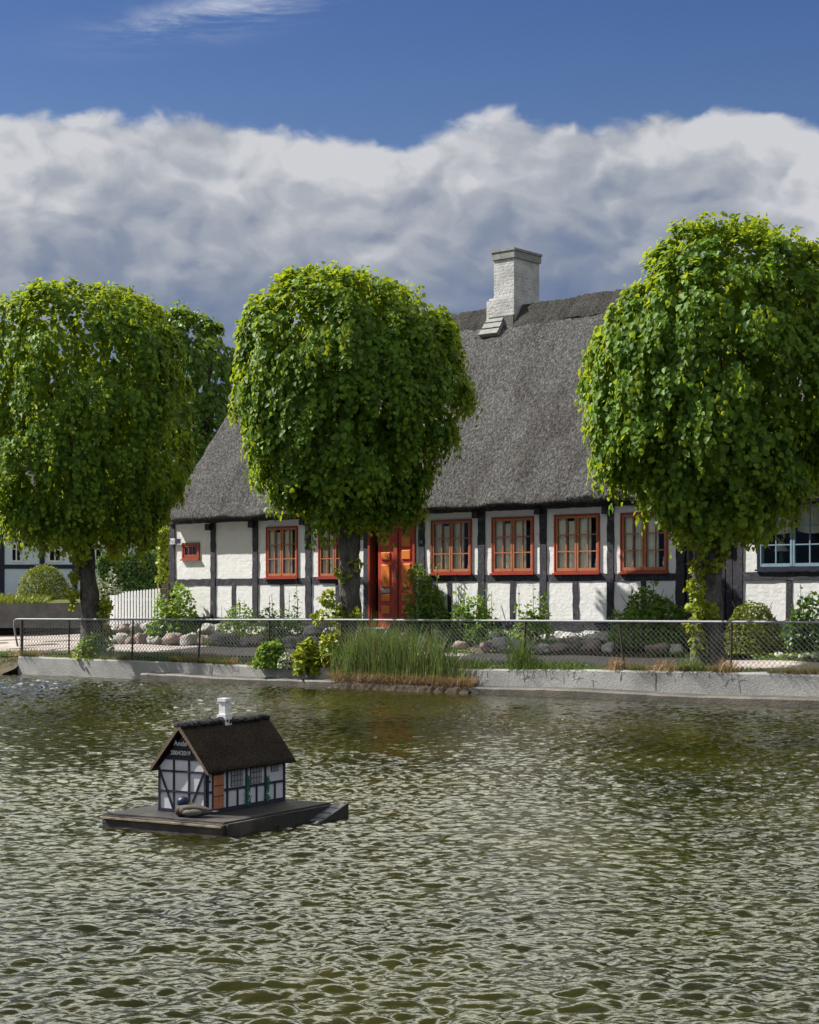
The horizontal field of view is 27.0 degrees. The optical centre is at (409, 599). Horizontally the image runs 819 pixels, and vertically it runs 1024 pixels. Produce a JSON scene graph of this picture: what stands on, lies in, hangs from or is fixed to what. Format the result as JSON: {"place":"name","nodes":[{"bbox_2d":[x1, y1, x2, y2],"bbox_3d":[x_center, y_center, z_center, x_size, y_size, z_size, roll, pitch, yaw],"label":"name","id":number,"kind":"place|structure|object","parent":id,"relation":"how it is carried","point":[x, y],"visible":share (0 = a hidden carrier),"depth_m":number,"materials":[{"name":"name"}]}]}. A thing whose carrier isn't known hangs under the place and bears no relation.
{"place":"outdoors","nodes":[
{"label":"outdoors","id":0,"kind":"place"},
{"bbox_2d":[0,654,17,674],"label":"bank","id":1,"kind":"structure","parent":0,"point":[7,668],"depth_m":37.87,"materials":[{"name":"soil"}]},
{"bbox_2d":[0,650,41,667],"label":"bank grass","id":2,"kind":"structure","parent":1,"relation":"on","point":[8,658],"depth_m":37.99,"materials":[{"name":"green plant"}]},
{"bbox_2d":[20,597,79,603],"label":"garden lawn","id":3,"kind":"structure","parent":0,"point":[58,600],"depth_m":48.89,"materials":[{"name":"green plant"}]},
{"bbox_2d":[0,592,54,603],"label":"lawn grass","id":4,"kind":"structure","parent":3,"relation":"on","point":[21,598],"depth_m":48.60,"materials":[{"name":"green plant"}]},
{"bbox_2d":[0,602,81,627],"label":"garden wall","id":5,"kind":"structure","parent":3,"relation":"on","point":[10,614],"depth_m":48.00,"materials":[{"name":"concrete"}]},
{"bbox_2d":[15,563,71,598],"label":"round topiary","id":6,"kind":"object","parent":3,"relation":"on","point":[30,575],"visible":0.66,"depth_m":49.92,"materials":[{"name":"green plant"}]},
{"bbox_2d":[0,462,140,596],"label":"white blue house","id":7,"kind":"structure","parent":3,"relation":"on","point":[14,566],"depth_m":60.00,"materials":[{"name":"paint"}]},
{"bbox_2d":[11,543,21,561],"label":"window","id":8,"kind":"structure","parent":7,"relation":"in","point":[12,560],"depth_m":59.98,"materials":[{"name":"white paint"}]},
{"bbox_2d":[48,547,60,561],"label":"window","id":9,"kind":"structure","parent":7,"relation":"in","point":[49,560],"depth_m":59.98,"materials":[{"name":"white paint"}]},
{"bbox_2d":[0,625,131,651],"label":"road","id":10,"kind":"structure","parent":0,"point":[11,643],"depth_m":46.36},
{"bbox_2d":[97,566,124,624],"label":"flowering shrub","id":11,"kind":"object","parent":10,"relation":"on","point":[110,574],"visible":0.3,"depth_m":45.94,"materials":[{"name":"green plant"}]},
{"bbox_2d":[115,299,237,561],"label":"chestnut tree","id":12,"kind":"object","parent":10,"relation":"on","point":[209,405],"visible":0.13,"depth_m":49.17,"materials":[{"name":"green plant"}]},
{"bbox_2d":[0,666,818,1023],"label":"water","id":13,"kind":"structure","parent":0,"point":[482,858],"depth_m":10.48,"materials":[{"name":"green liquid"}]},
{"bbox_2d":[102,698,348,837],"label":"floating duck house","id":14,"kind":"structure","parent":13,"relation":"on","point":[228,767],"depth_m":12.45,"materials":[{"name":"wood"}]},
{"bbox_2d":[175,796,217,816],"bbox_3d":[-1.519,1.475,12.113,0.306,0.146,0.155,0,0,30],"label":"sleeping duck","id":15,"kind":"object","parent":14,"relation":"on","point":[185,806],"visible":1,"depth_m":12.09},
{"bbox_2d":[212,773,223,809],"bbox_3d":[-1.386,1.382,12.364,0.014,0.280,0.130,0,0,30],"label":"door","id":16,"kind":"structure","parent":14,"relation":"in","point":[217,779],"depth_m":12.36,"materials":[{"name":"orange paint"}]},
{"bbox_2d":[231,770,242,786],"bbox_3d":[-1.274,1.313,12.579,0.008,0.119,0.147,0,0,30],"label":"window","id":17,"kind":"structure","parent":14,"relation":"in","point":[237,775],"depth_m":12.56,"materials":[{"name":"grey glass"}]},
{"bbox_2d":[250,767,261,783],"bbox_3d":[-1.144,1.313,12.770,0.008,0.122,0.145,0,0,30],"label":"window","id":18,"kind":"structure","parent":14,"relation":"in","point":[255,773],"depth_m":12.78,"materials":[{"name":"grey glass"}]},
{"bbox_2d":[271,765,278,771],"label":"window","id":19,"kind":"structure","parent":14,"relation":"in","point":[274,767],"depth_m":12.98,"materials":[{"name":"grey glass"}]},
{"bbox_2d":[0,630,818,669],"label":"ground","id":20,"kind":"structure","parent":0,"point":[633,655],"depth_m":33.51,"materials":[{"name":"soil"}]},
{"bbox_2d":[69,632,114,660],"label":"bush","id":21,"kind":"object","parent":20,"relation":"on","point":[86,641],"visible":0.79,"depth_m":36.49,"materials":[{"name":"green plant"}]},
{"bbox_2d":[0,275,196,650],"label":"lime tree","id":22,"kind":"object","parent":20,"relation":"on","point":[68,438],"visible":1,"depth_m":36.11,"materials":[{"name":"green plant"}]},
{"bbox_2d":[115,633,128,643],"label":"boulder","id":23,"kind":"object","parent":20,"relation":"on","point":[120,636],"visible":0.53,"depth_m":40.01,"materials":[{"name":"white stone"}]},
{"bbox_2d":[117,623,130,632],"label":"boulder","id":24,"kind":"object","parent":20,"relation":"on","point":[126,625],"visible":0.78,"depth_m":41.18,"materials":[{"name":"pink stone"}]},
{"bbox_2d":[95,549,167,624],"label":"hedge","id":25,"kind":"object","parent":20,"relation":"on","point":[133,575],"visible":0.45,"depth_m":47.01,"materials":[{"name":"green plant"}]},
{"bbox_2d":[110,588,163,629],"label":"picket fence","id":26,"kind":"object","parent":20,"relation":"on","point":[115,599],"visible":0.68,"depth_m":41.50,"materials":[{"name":"white paint"}]},
{"bbox_2d":[133,633,147,643],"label":"boulder","id":27,"kind":"object","parent":20,"relation":"on","point":[138,640],"visible":0.51,"depth_m":39.59,"materials":[{"name":"grey stone"}]},
{"bbox_2d":[151,636,161,644],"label":"boulder","id":28,"kind":"object","parent":20,"relation":"on","point":[154,640],"visible":0.52,"depth_m":39.23,"materials":[{"name":"stone"}]},
{"bbox_2d":[158,582,169,614],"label":"slatted screen","id":29,"kind":"object","parent":20,"relation":"on","point":[164,586],"visible":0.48,"depth_m":41.25,"materials":[{"name":"brown wood"}]},
{"bbox_2d":[162,633,182,644],"bbox_3d":[-5.405,0.920,38.939,0.490,0.316,0.433,0,0,40],"label":"boulder","id":30,"kind":"object","parent":20,"relation":"on","point":[173,638],"visible":0.71,"depth_m":38.83,"materials":[{"name":"pink stone"}]},
{"bbox_2d":[145,580,201,636],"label":"leafy shrub","id":31,"kind":"object","parent":20,"relation":"on","point":[180,611],"visible":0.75,"depth_m":40.31,"materials":[{"name":"green plant"}]},
{"bbox_2d":[180,632,197,645],"bbox_3d":[-4.954,0.915,38.592,0.476,0.342,0.404,0,0,40],"label":"boulder","id":32,"kind":"object","parent":20,"relation":"on","point":[185,639],"visible":0.67,"depth_m":38.45,"materials":[{"name":"stone"}]},
{"bbox_2d":[197,635,209,645],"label":"boulder","id":33,"kind":"object","parent":20,"relation":"on","point":[208,638],"visible":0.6,"depth_m":38.18,"materials":[{"name":"grey stone"}]},
{"bbox_2d":[197,623,215,635],"bbox_3d":[-4.640,0.705,39.360,0.554,0.321,0.432,0,0,40],"label":"boulder","id":34,"kind":"object","parent":20,"relation":"on","point":[208,626],"visible":0.5,"depth_m":39.22,"materials":[{"name":"stone"}]},
{"bbox_2d":[209,632,227,645],"bbox_3d":[-4.252,0.878,38.001,0.444,0.304,0.394,0,0,40],"label":"boulder","id":35,"kind":"object","parent":20,"relation":"on","point":[218,638],"visible":0.71,"depth_m":37.87,"materials":[{"name":"stone"}]},
{"bbox_2d":[226,634,238,644],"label":"boulder","id":36,"kind":"object","parent":20,"relation":"on","point":[229,637],"visible":0.69,"depth_m":37.63,"materials":[{"name":"stone"}]},
{"bbox_2d":[217,600,261,637],"bbox_3d":[-3.855,0.440,38.931,0.988,0.942,0.925,0,0,-34],"label":"shrub","id":37,"kind":"object","parent":20,"relation":"on","point":[229,612],"visible":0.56,"depth_m":38.82,"materials":[{"name":"green plant"}]},
{"bbox_2d":[239,637,248,645],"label":"boulder","id":38,"kind":"object","parent":20,"relation":"on","point":[244,641],"visible":0.77,"depth_m":37.40,"materials":[{"name":"stone"}]},
{"bbox_2d":[248,635,264,645],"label":"boulder","id":39,"kind":"object","parent":20,"relation":"on","point":[253,639],"visible":0.68,"depth_m":37.14,"materials":[{"name":"grey stone"}]},
{"bbox_2d":[249,638,286,669],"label":"ivy bush","id":40,"kind":"object","parent":20,"relation":"on","point":[270,658],"visible":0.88,"depth_m":32.95,"materials":[{"name":"green plant"}]},
{"bbox_2d":[247,584,305,638],"bbox_3d":[-2.833,0.234,38.084,1.532,1.320,1.182,0,0,-17],"label":"shrub","id":41,"kind":"object","parent":20,"relation":"on","point":[267,609],"visible":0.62,"depth_m":38.03,"materials":[{"name":"green plant"}]},
{"bbox_2d":[282,636,295,648],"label":"boulder","id":42,"kind":"object","parent":20,"relation":"on","point":[288,642],"visible":0.6,"depth_m":36.49,"materials":[{"name":"stone"}]},
{"bbox_2d":[294,634,306,645],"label":"boulder","id":43,"kind":"object","parent":20,"relation":"on","point":[302,636],"visible":0.47,"depth_m":36.30,"materials":[{"name":"grey stone"}]},
{"bbox_2d":[304,625,321,634],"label":"boulder","id":44,"kind":"object","parent":20,"relation":"on","point":[309,629],"visible":0.65,"depth_m":37.14,"materials":[{"name":"white stone"}]},
{"bbox_2d":[304,622,333,638],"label":"flowering bush","id":45,"kind":"object","parent":20,"relation":"on","point":[327,626],"visible":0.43,"depth_m":37.33,"materials":[{"name":"green plant"}]},
{"bbox_2d":[227,260,482,658],"bbox_3d":[-1.045,-2.628,32.799,4.949,7.839,3.860,0,0,0],"label":"lime tree","id":46,"kind":"object","parent":20,"relation":"on","point":[346,457],"visible":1,"depth_m":31.76,"materials":[{"name":"green plant"}]},
{"bbox_2d":[389,621,410,639],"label":"leafy shrub","id":47,"kind":"object","parent":20,"relation":"on","point":[395,623],"visible":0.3,"depth_m":35.83,"materials":[{"name":"green plant"}]},
{"bbox_2d":[322,612,482,693],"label":"tall reeds","id":48,"kind":"object","parent":20,"relation":"on","point":[387,664],"visible":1,"depth_m":30.94,"materials":[{"name":"plant"}]},
{"bbox_2d":[18,656,818,707],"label":"pond wall","id":49,"kind":"structure","parent":20,"relation":"on","point":[768,689],"depth_m":28.98,"materials":[{"name":"concrete"}]},
{"bbox_2d":[61,645,98,657],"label":"grass tuft","id":50,"kind":"object","parent":49,"relation":"on","point":[84,653],"visible":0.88,"depth_m":36.55,"materials":[{"name":"plant"}]},
{"bbox_2d":[225,655,239,665],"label":"grass tuft","id":51,"kind":"object","parent":49,"relation":"on","point":[233,662],"visible":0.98,"depth_m":33.83,"materials":[{"name":"plant"}]},
{"bbox_2d":[277,652,293,669],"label":"white flowering weed","id":52,"kind":"object","parent":49,"relation":"on","point":[287,665],"visible":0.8,"depth_m":32.72,"materials":[{"name":"grey plant"}]},
{"bbox_2d":[290,636,323,677],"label":"leaf plant","id":53,"kind":"object","parent":49,"relation":"on","point":[304,657],"visible":0.97,"depth_m":32.35,"materials":[{"name":"green plant"}]},
{"bbox_2d":[314,630,343,666],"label":"leaf plant","id":54,"kind":"object","parent":49,"relation":"on","point":[327,637],"visible":0.73,"depth_m":32.23,"materials":[{"name":"green plant"}]},
{"bbox_2d":[0,648,818,673],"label":"grass strip","id":55,"kind":"object","parent":49,"relation":"on","point":[173,654],"depth_m":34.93,"materials":[{"name":"green plant"}]},
{"bbox_2d":[13,618,818,671],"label":"wire fence","id":56,"kind":"object","parent":49,"relation":"on","point":[619,622],"visible":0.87,"depth_m":30.92,"materials":[{"name":"metal"}]},
{"bbox_2d":[467,655,495,669],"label":"grass tuft","id":57,"kind":"object","parent":49,"relation":"on","point":[478,663],"visible":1,"depth_m":30.20,"materials":[{"name":"green plant"}]},
{"bbox_2d":[494,631,540,670],"bbox_3d":[1.910,0.854,29.704,1.170,0.752,0.990,0,0,0],"label":"grass tuft","id":58,"kind":"object","parent":49,"relation":"on","point":[516,662],"visible":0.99,"depth_m":29.65,"materials":[{"name":"green plant"}]},
{"bbox_2d":[520,656,553,670],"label":"grass tuft","id":59,"kind":"object","parent":49,"relation":"on","point":[537,661],"visible":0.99,"depth_m":29.42,"materials":[{"name":"green plant"}]},
{"bbox_2d":[532,657,590,670],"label":"grass tuft","id":60,"kind":"object","parent":49,"relation":"on","point":[571,665],"visible":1,"depth_m":29.05,"materials":[{"name":"green plant"}]},
{"bbox_2d":[601,655,633,670],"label":"grass tuft","id":61,"kind":"object","parent":49,"relation":"on","point":[620,665],"visible":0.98,"depth_m":28.48,"materials":[{"name":"beige plant"}]},
{"bbox_2d":[642,656,683,671],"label":"grass tuft","id":62,"kind":"object","parent":49,"relation":"on","point":[660,666],"visible":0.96,"depth_m":27.98,"materials":[{"name":"beige plant"}]},
{"bbox_2d":[664,654,711,672],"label":"grass tuft","id":63,"kind":"object","parent":49,"relation":"on","point":[692,662],"visible":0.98,"depth_m":27.70,"materials":[{"name":"green plant"}]},
{"bbox_2d":[708,656,743,672],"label":"grass tuft","id":64,"kind":"object","parent":49,"relation":"on","point":[720,665],"visible":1,"depth_m":27.29,"materials":[{"name":"beige plant"}]},
{"bbox_2d":[401,549,449,637],"bbox_3d":[0.364,-0.126,35.716,1.054,1.976,0.953,0,0,-36],"label":"rose bush","id":65,"kind":"object","parent":20,"relation":"on","point":[424,601],"visible":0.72,"depth_m":35.60,"materials":[{"name":"green plant"}]},
{"bbox_2d":[165,247,730,640],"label":"thatched cottage","id":66,"kind":"structure","parent":20,"relation":"on","point":[515,507],"depth_m":36.29,"materials":[{"name":"paint"}]},
{"bbox_2d":[154,525,168,590],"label":"climbing plant","id":67,"kind":"object","parent":66,"relation":"attached to","point":[162,560],"visible":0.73,"depth_m":43.54,"materials":[{"name":"green plant"}]},
{"bbox_2d":[180,542,199,560],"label":"window","id":68,"kind":"structure","parent":66,"relation":"in","point":[185,557],"depth_m":40.82,"materials":[{"name":"red wood"}]},
{"bbox_2d":[264,526,298,578],"bbox_3d":[-2.889,-1.063,38.901,1.036,1.201,0.170,0,0,40],"label":"window","id":69,"kind":"structure","parent":66,"relation":"in","point":[271,544],"depth_m":38.89,"materials":[{"name":"red paint"}]},
{"bbox_2d":[316,527,339,578],"bbox_3d":[-1.638,-1.045,37.853,1.024,1.192,0.170,0,0,40],"label":"window","id":70,"kind":"structure","parent":66,"relation":"in","point":[323,559],"depth_m":38.04,"materials":[{"name":"red paint"}]},
{"bbox_2d":[363,515,415,634],"bbox_3d":[-0.399,-0.525,36.734,1.426,2.550,0.410,0,0,40],"label":"door","id":71,"kind":"structure","parent":66,"relation":"in","point":[392,565],"depth_m":36.81,"materials":[{"name":"red paint"}]},
{"bbox_2d":[429,519,471,574],"bbox_3d":[0.894,-1.089,35.739,1.118,1.163,0.185,0,0,40],"label":"window","id":72,"kind":"structure","parent":66,"relation":"in","point":[453,538],"depth_m":35.72,"materials":[{"name":"red paint"}]},
{"bbox_2d":[489,516,534,574],"bbox_3d":[2.120,-1.088,34.708,1.100,1.179,0.185,0,0,40],"label":"window","id":73,"kind":"structure","parent":66,"relation":"in","point":[515,536],"depth_m":34.70,"materials":[{"name":"red paint"}]},
{"bbox_2d":[552,513,600,574],"bbox_3d":[3.324,-1.088,33.699,1.120,1.196,0.185,0,0,40],"label":"window","id":74,"kind":"structure","parent":66,"relation":"in","point":[579,534],"depth_m":33.68,"materials":[{"name":"red paint"}]},
{"bbox_2d":[618,512,668,573],"bbox_3d":[4.513,-1.080,32.701,1.103,1.185,0.185,0,0,40],"label":"window","id":75,"kind":"structure","parent":66,"relation":"in","point":[647,549],"depth_m":32.76,"materials":[{"name":"red paint"}]},
{"bbox_2d":[448,582,498,640],"bbox_3d":[1.365,0.213,34.755,1.151,1.318,0.899,0,0,0],"label":"leafy shrub","id":76,"kind":"object","parent":20,"relation":"on","point":[462,610],"visible":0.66,"depth_m":34.77,"materials":[{"name":"green plant"}]},
{"bbox_2d":[129,627,818,661],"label":"ground cover","id":77,"kind":"object","parent":20,"relation":"on","point":[688,654],"visible":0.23,"depth_m":32.87,"materials":[{"name":"green plant"}]},
{"bbox_2d":[129,622,142,633],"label":"boulder","id":78,"kind":"object","parent":77,"relation":"on","point":[136,628],"visible":0.59,"depth_m":40.85,"materials":[{"name":"stone"}]},
{"bbox_2d":[431,630,443,638],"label":"boulder","id":79,"kind":"object","parent":77,"relation":"on","point":[441,635],"visible":0.48,"depth_m":34.90,"materials":[{"name":"stone"}]},
{"bbox_2d":[453,641,468,649],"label":"boulder","id":80,"kind":"object","parent":77,"relation":"on","point":[462,645],"visible":0.59,"depth_m":33.47,"materials":[{"name":"pink stone"}]},
{"bbox_2d":[585,634,598,639],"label":"boulder","id":81,"kind":"object","parent":77,"relation":"on","point":[593,637],"visible":0.49,"depth_m":32.37,"materials":[{"name":"white stone"}]},
{"bbox_2d":[598,632,607,641],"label":"boulder","id":82,"kind":"object","parent":77,"relation":"on","point":[602,637],"visible":0.58,"depth_m":32.29,"materials":[{"name":"white stone"}]},
{"bbox_2d":[461,624,508,642],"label":"leafy shrub","id":83,"kind":"object","parent":20,"relation":"on","point":[479,635],"visible":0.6,"depth_m":34.14,"materials":[{"name":"green plant"}]},
{"bbox_2d":[479,640,492,652],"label":"boulder","id":84,"kind":"object","parent":20,"relation":"on","point":[487,645],"visible":0.73,"depth_m":33.08,"materials":[{"name":"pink stone"}]},
{"bbox_2d":[490,636,509,650],"bbox_3d":[1.753,0.859,32.963,0.418,0.294,0.347,0,0,40],"label":"boulder","id":85,"kind":"object","parent":20,"relation":"on","point":[499,643],"visible":0.69,"depth_m":32.82,"materials":[{"name":"white stone"}]},
{"bbox_2d":[522,641,536,652],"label":"boulder","id":86,"kind":"object","parent":20,"relation":"on","point":[530,646],"visible":0.44,"depth_m":32.42,"materials":[{"name":"stone"}]},
{"bbox_2d":[511,588,554,642],"bbox_3d":[2.442,0.288,33.761,0.867,1.197,0.666,0,0,0],"label":"hollyhock","id":87,"kind":"object","parent":20,"relation":"on","point":[537,617],"visible":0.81,"depth_m":33.71,"materials":[{"name":"green plant"}]},
{"bbox_2d":[535,643,550,653],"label":"boulder","id":88,"kind":"object","parent":20,"relation":"on","point":[545,649],"visible":0.71,"depth_m":32.20,"materials":[{"name":"white stone"}]},
{"bbox_2d":[549,637,564,642],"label":"boulder","id":89,"kind":"object","parent":20,"relation":"on","point":[550,639],"visible":0.57,"depth_m":32.97,"materials":[{"name":"white stone"}]},
{"bbox_2d":[550,642,569,651],"bbox_3d":[2.829,0.898,32.089,0.353,0.175,0.338,0,0,40],"label":"boulder","id":90,"kind":"object","parent":20,"relation":"on","point":[558,646],"visible":0.73,"depth_m":32.00,"materials":[{"name":"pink stone"}]},
{"bbox_2d":[565,636,580,644],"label":"boulder","id":91,"kind":"object","parent":20,"relation":"on","point":[572,640],"visible":0.45,"depth_m":32.71,"materials":[{"name":"grey stone"}]},
{"bbox_2d":[570,640,581,652],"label":"boulder","id":92,"kind":"object","parent":20,"relation":"on","point":[575,646],"visible":0.78,"depth_m":31.74,"materials":[{"name":"stone"}]},
{"bbox_2d":[580,639,601,652],"bbox_3d":[3.377,0.864,31.618,0.377,0.259,0.441,0,0,-34],"label":"boulder","id":93,"kind":"object","parent":20,"relation":"on","point":[591,645],"visible":0.77,"depth_m":31.48,"materials":[{"name":"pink stone"}]},
{"bbox_2d":[601,642,613,652],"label":"boulder","id":94,"kind":"object","parent":20,"relation":"on","point":[607,647],"visible":0.81,"depth_m":31.31,"materials":[{"name":"white stone"}]},
{"bbox_2d":[604,573,688,648],"bbox_3d":[4.476,0.230,31.794,1.696,1.427,1.396,0,0,0],"label":"round shrub","id":95,"kind":"object","parent":20,"relation":"on","point":[655,609],"visible":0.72,"depth_m":31.54,"materials":[{"name":"green plant"}]},
{"bbox_2d":[645,643,669,654],"bbox_3d":[4.479,0.896,30.682,0.481,0.227,0.377,0,0,40],"label":"boulder","id":96,"kind":"object","parent":20,"relation":"on","point":[657,646],"visible":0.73,"depth_m":30.56,"materials":[{"name":"grey stone"}]},
{"bbox_2d":[669,643,682,653],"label":"boulder","id":97,"kind":"object","parent":20,"relation":"on","point":[673,650],"visible":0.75,"depth_m":30.34,"materials":[{"name":"white stone"}]},
{"bbox_2d":[665,623,692,655],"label":"leafy shrub","id":98,"kind":"object","parent":20,"relation":"on","point":[678,639],"visible":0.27,"depth_m":30.50,"materials":[{"name":"green plant"}]},
{"bbox_2d":[574,208,818,668],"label":"lime tree","id":99,"kind":"object","parent":20,"relation":"on","point":[706,463],"visible":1,"depth_m":27.19,"materials":[{"name":"green plant"}]},
{"bbox_2d":[689,283,818,642],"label":"neighbour cottage","id":100,"kind":"structure","parent":20,"relation":"on","point":[776,574],"depth_m":31.05,"materials":[{"name":"paint"}]},
{"bbox_2d":[755,501,818,570],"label":"window","id":101,"kind":"structure","parent":100,"relation":"in","point":[809,524],"depth_m":30.67,"materials":[{"name":"blue paint"}]},
{"bbox_2d":[723,600,787,655],"bbox_3d":[6.018,0.519,29.852,1.197,1.014,0.976,0,0,0],"label":"box hedge","id":102,"kind":"object","parent":20,"relation":"on","point":[763,612],"visible":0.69,"depth_m":29.68,"materials":[{"name":"green plant"}]},
{"bbox_2d":[780,584,818,652],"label":"leafy shrub","id":103,"kind":"object","parent":20,"relation":"on","point":[797,614],"visible":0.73,"depth_m":29.32,"materials":[{"name":"green plant"}]},
{"bbox_2d":[0,0,818,460],"label":"sky","id":104,"kind":"structure","parent":0,"point":[192,152],"materials":[{"name":"blue"}]},
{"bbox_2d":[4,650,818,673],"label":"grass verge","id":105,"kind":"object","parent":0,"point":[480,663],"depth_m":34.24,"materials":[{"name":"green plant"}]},
{"bbox_2d":[55,644,818,670],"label":"pavement","id":106,"kind":"structure","parent":0,"point":[648,661],"depth_m":31.69,"materials":[{"name":"grey concrete"}]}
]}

